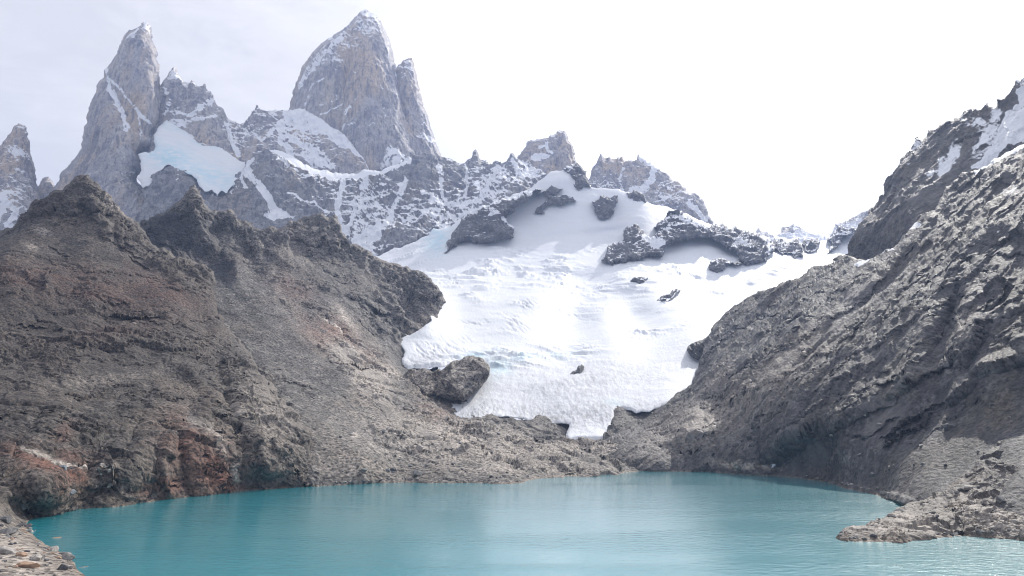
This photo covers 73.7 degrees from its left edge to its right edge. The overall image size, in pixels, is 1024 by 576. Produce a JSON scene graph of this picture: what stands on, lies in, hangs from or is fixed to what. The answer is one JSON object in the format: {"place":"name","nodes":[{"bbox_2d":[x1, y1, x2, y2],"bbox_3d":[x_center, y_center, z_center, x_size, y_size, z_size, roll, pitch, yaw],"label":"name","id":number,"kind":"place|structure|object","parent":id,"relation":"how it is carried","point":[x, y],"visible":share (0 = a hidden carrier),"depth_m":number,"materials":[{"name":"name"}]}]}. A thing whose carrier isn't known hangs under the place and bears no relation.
{"place":"outdoors","nodes":[
{"label":"outdoors","id":0,"kind":"place"},
{"bbox_2d":[0,123,40,229],"bbox_3d":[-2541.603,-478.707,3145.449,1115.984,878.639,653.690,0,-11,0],"label":"blunt granite spire","id":1,"kind":"structure","parent":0,"point":[19,193],"depth_m":3033.38,"materials":[{"name":"grey stone"}]},
{"bbox_2d":[38,177,54,198],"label":"granite tooth","id":2,"kind":"object","parent":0,"point":[46,186],"visible":0.26,"depth_m":3357.55},
{"bbox_2d":[50,22,161,221],"bbox_3d":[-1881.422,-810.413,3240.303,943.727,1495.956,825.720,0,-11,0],"label":"pointed granite spire","id":3,"kind":"structure","parent":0,"point":[122,117],"depth_m":3098.22,"materials":[{"name":"grey stone"}]},
{"bbox_2d":[0,175,318,575],"bbox_3d":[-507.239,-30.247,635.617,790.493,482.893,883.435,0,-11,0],"label":"hill","id":4,"kind":"structure","parent":0,"point":[130,374],"depth_m":541.59,"materials":[{"name":"stone"}]},
{"bbox_2d":[0,516,11,523],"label":"boulder","id":5,"kind":"object","parent":4,"relation":"on","point":[6,519],"visible":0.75,"depth_m":295.26,"materials":[{"name":"grey stone"}]},
{"bbox_2d":[0,546,18,553],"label":"boulder","id":6,"kind":"object","parent":4,"relation":"on","point":[6,550],"visible":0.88,"depth_m":230.99,"materials":[{"name":"grey stone"}]},
{"bbox_2d":[0,527,18,534],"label":"boulder","id":7,"kind":"object","parent":4,"relation":"on","point":[10,530],"visible":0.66,"depth_m":271.62,"materials":[{"name":"grey stone"}]},
{"bbox_2d":[15,552,27,556],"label":"boulder","id":8,"kind":"object","parent":4,"relation":"on","point":[23,554],"visible":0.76,"depth_m":228.18,"materials":[{"name":"brown stone"}]},
{"bbox_2d":[20,504,26,510],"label":"boulder","id":9,"kind":"object","parent":4,"relation":"on","point":[23,507],"visible":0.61,"depth_m":337.52,"materials":[{"name":"grey stone"}]},
{"bbox_2d":[16,561,40,567],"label":"boulder","id":10,"kind":"object","parent":4,"relation":"on","point":[25,564],"visible":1,"depth_m":213.44,"materials":[{"name":"brown stone"}]},
{"bbox_2d":[29,554,41,560],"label":"boulder","id":11,"kind":"object","parent":4,"relation":"on","point":[37,557],"visible":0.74,"depth_m":224.93,"materials":[{"name":"grey stone"}]},
{"bbox_2d":[49,546,58,551],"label":"boulder","id":12,"kind":"object","parent":4,"relation":"on","point":[55,548],"visible":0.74,"depth_m":250.35,"materials":[{"name":"grey stone"}]},
{"bbox_2d":[58,564,69,570],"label":"boulder","id":13,"kind":"object","parent":4,"relation":"on","point":[63,567],"visible":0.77,"depth_m":215.71,"materials":[{"name":"grey stone"}]},
{"bbox_2d":[62,554,74,559],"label":"boulder","id":14,"kind":"object","parent":4,"relation":"on","point":[68,556],"visible":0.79,"depth_m":236.31,"materials":[{"name":"grey stone"}]},
{"bbox_2d":[148,67,368,179],"bbox_3d":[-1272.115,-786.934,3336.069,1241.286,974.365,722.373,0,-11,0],"label":"pinnacle ridge","id":15,"kind":"structure","parent":0,"point":[308,138],"depth_m":3223.97,"materials":[{"name":"stone"}]},
{"bbox_2d":[140,148,546,255],"bbox_3d":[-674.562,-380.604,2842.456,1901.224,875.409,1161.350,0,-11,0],"label":"granite wall","id":16,"kind":"structure","parent":0,"point":[414,198],"depth_m":2680.10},
{"bbox_2d":[137,121,244,195],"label":"hanging glacier","id":17,"kind":"object","parent":16,"relation":"on","point":[214,169],"visible":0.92,"depth_m":2902.24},
{"bbox_2d":[289,9,414,170],"bbox_3d":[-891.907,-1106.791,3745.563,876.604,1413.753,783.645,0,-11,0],"label":"great granite tower","id":18,"kind":"structure","parent":0,"point":[346,84],"depth_m":3518.10,"materials":[{"name":"grey stone"}]},
{"bbox_2d":[139,184,639,485],"bbox_3d":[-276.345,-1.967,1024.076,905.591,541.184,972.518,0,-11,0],"label":"jagged hillside","id":19,"kind":"structure","parent":0,"point":[320,314],"depth_m":876.93,"materials":[{"name":"grey stone"}]},
{"bbox_2d":[413,470,423,476],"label":"boulder","id":20,"kind":"object","parent":19,"relation":"on","point":[417,473],"visible":1,"depth_m":550.16,"materials":[{"name":"grey stone"}]},
{"bbox_2d":[416,445,422,451],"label":"boulder","id":21,"kind":"object","parent":19,"relation":"on","point":[419,448],"visible":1,"depth_m":620.12,"materials":[{"name":"grey stone"}]},
{"bbox_2d":[407,368,440,396],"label":"rock ledge","id":22,"kind":"object","parent":19,"relation":"on","point":[425,380],"visible":0.75,"depth_m":914.84,"materials":[{"name":"grey stone"}]},
{"bbox_2d":[436,355,489,400],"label":"rock knob","id":23,"kind":"object","parent":19,"relation":"on","point":[465,378],"visible":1,"depth_m":900.69,"materials":[{"name":"grey stone"}]},
{"bbox_2d":[396,58,440,156],"bbox_3d":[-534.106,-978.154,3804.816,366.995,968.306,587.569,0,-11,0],"label":"shoulder tower","id":24,"kind":"structure","parent":0,"point":[421,135],"depth_m":3651.39,"materials":[{"name":"stone"}]},
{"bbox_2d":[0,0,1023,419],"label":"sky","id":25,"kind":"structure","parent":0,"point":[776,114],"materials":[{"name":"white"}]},
{"bbox_2d":[27,471,1023,575],"bbox_3d":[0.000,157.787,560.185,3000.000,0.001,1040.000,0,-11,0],"label":"lake water","id":26,"kind":"structure","parent":0,"point":[671,523],"depth_m":295.93,"materials":[{"name":"teal liquid"}]},
{"bbox_2d":[517,130,587,179],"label":"twin headed peak","id":27,"kind":"structure","parent":0,"point":[555,152],"depth_m":3334.62,"materials":[{"name":"stone"}]},
{"bbox_2d":[376,170,855,439],"bbox_3d":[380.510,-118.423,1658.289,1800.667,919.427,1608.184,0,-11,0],"label":"glacier","id":28,"kind":"object","parent":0,"point":[536,310],"visible":0.73,"depth_m":1445.44,"materials":[{"name":"white snow"}]},
{"bbox_2d":[444,189,540,252],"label":"rock outcrop","id":29,"kind":"object","parent":28,"relation":"on","point":[484,223],"visible":0.99,"depth_m":2089.07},
{"bbox_2d":[535,185,575,213],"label":"rock outcrop","id":30,"kind":"object","parent":28,"relation":"on","point":[551,191],"visible":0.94,"depth_m":2258.98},
{"bbox_2d":[563,163,590,189],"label":"rock outcrop","id":31,"kind":"object","parent":28,"relation":"on","point":[576,172],"visible":0.98,"depth_m":2390.31,"materials":[{"name":"grey stone"}]},
{"bbox_2d":[570,364,583,374],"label":"rock outcrop","id":32,"kind":"object","parent":28,"relation":"on","point":[580,368],"visible":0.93,"depth_m":1019.65,"materials":[{"name":"grey stone"}]},
{"bbox_2d":[593,195,617,219],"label":"rock outcrop","id":33,"kind":"object","parent":28,"relation":"on","point":[604,206],"visible":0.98,"depth_m":2239.43,"materials":[{"name":"grey stone"}]},
{"bbox_2d":[628,190,647,202],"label":"rock outcrop","id":34,"kind":"object","parent":28,"relation":"on","point":[637,196],"visible":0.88,"depth_m":2342.33,"materials":[{"name":"grey stone"}]},
{"bbox_2d":[630,276,647,283],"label":"rock outcrop","id":35,"kind":"object","parent":28,"relation":"on","point":[640,279],"visible":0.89,"depth_m":1626.60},
{"bbox_2d":[601,209,711,265],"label":"rock outcrop","id":36,"kind":"object","parent":28,"relation":"on","point":[638,243],"visible":0.97,"depth_m":1945.12,"materials":[{"name":"grey stone"}]},
{"bbox_2d":[658,289,680,301],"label":"rock outcrop","id":37,"kind":"object","parent":28,"relation":"on","point":[672,294],"visible":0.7,"depth_m":1507.62,"materials":[{"name":"grey stone"}]},
{"bbox_2d":[687,338,705,359],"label":"rock outcrop","id":38,"kind":"object","parent":28,"relation":"on","point":[694,350],"visible":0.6,"depth_m":1063.88,"materials":[{"name":"grey stone"}]},
{"bbox_2d":[708,258,741,272],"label":"rock outcrop","id":39,"kind":"object","parent":28,"relation":"on","point":[717,265],"visible":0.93,"depth_m":1805.84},
{"bbox_2d":[710,223,774,264],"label":"rock outcrop","id":40,"kind":"object","parent":28,"relation":"on","point":[748,247],"visible":0.92,"depth_m":2024.00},
{"bbox_2d":[772,237,803,257],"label":"rock outcrop","id":41,"kind":"object","parent":28,"relation":"on","point":[792,246],"visible":0.98,"depth_m":2108.78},
{"bbox_2d":[802,238,819,252],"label":"rock outcrop","id":42,"kind":"object","parent":28,"relation":"on","point":[811,245],"visible":1,"depth_m":2194.33,"materials":[{"name":"grey stone"}]},
{"bbox_2d":[827,225,855,253],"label":"rock outcrop","id":43,"kind":"object","parent":28,"relation":"on","point":[840,232],"visible":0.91,"depth_m":2298.95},
{"bbox_2d":[588,154,713,224],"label":"needle ridge","id":44,"kind":"structure","parent":0,"point":[652,183],"depth_m":3087.71,"materials":[{"name":"stone"}]},
{"bbox_2d":[755,223,829,243],"bbox_3d":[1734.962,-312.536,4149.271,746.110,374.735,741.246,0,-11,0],"label":"snow peaks","id":45,"kind":"object","parent":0,"point":[793,230],"visible":0.41,"depth_m":4148.93,"materials":[{"name":"snow"}]},
{"bbox_2d":[604,144,1023,514],"bbox_3d":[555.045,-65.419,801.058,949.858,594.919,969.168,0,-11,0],"label":"mountain","id":46,"kind":"structure","parent":0,"point":[915,331],"depth_m":613.90,"materials":[{"name":"grey stone"}]},
{"bbox_2d":[942,423,955,429],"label":"boulder","id":47,"kind":"object","parent":46,"relation":"on","point":[946,426],"visible":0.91,"depth_m":445.76,"materials":[{"name":"grey stone"}]},
{"bbox_2d":[996,496,1006,503],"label":"boulder","id":48,"kind":"object","parent":46,"relation":"on","point":[1000,499],"visible":0.99,"depth_m":319.96,"materials":[{"name":"grey stone"}]},
{"bbox_2d":[829,210,868,236],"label":"ridge","id":49,"kind":"structure","parent":0,"point":[855,221],"depth_m":3160.70,"materials":[{"name":"stone"}]},
{"bbox_2d":[836,440,1023,543],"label":"rock spur","id":50,"kind":"structure","parent":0,"point":[960,516],"depth_m":304.89,"materials":[{"name":"grey stone"}]},
{"bbox_2d":[962,485,972,489],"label":"boulder","id":51,"kind":"object","parent":50,"relation":"on","point":[967,487],"visible":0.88,"depth_m":340.93,"materials":[{"name":"grey stone"}]},
{"bbox_2d":[1009,519,1017,523],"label":"boulder","id":52,"kind":"object","parent":50,"relation":"on","point":[1014,521],"visible":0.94,"depth_m":292.53,"materials":[{"name":"grey stone"}]},
{"bbox_2d":[845,77,1023,259],"bbox_3d":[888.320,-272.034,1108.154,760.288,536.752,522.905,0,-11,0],"label":"peak","id":53,"kind":"structure","parent":0,"point":[933,163],"depth_m":1013.64,"materials":[{"name":"grey stone"}]}
]}

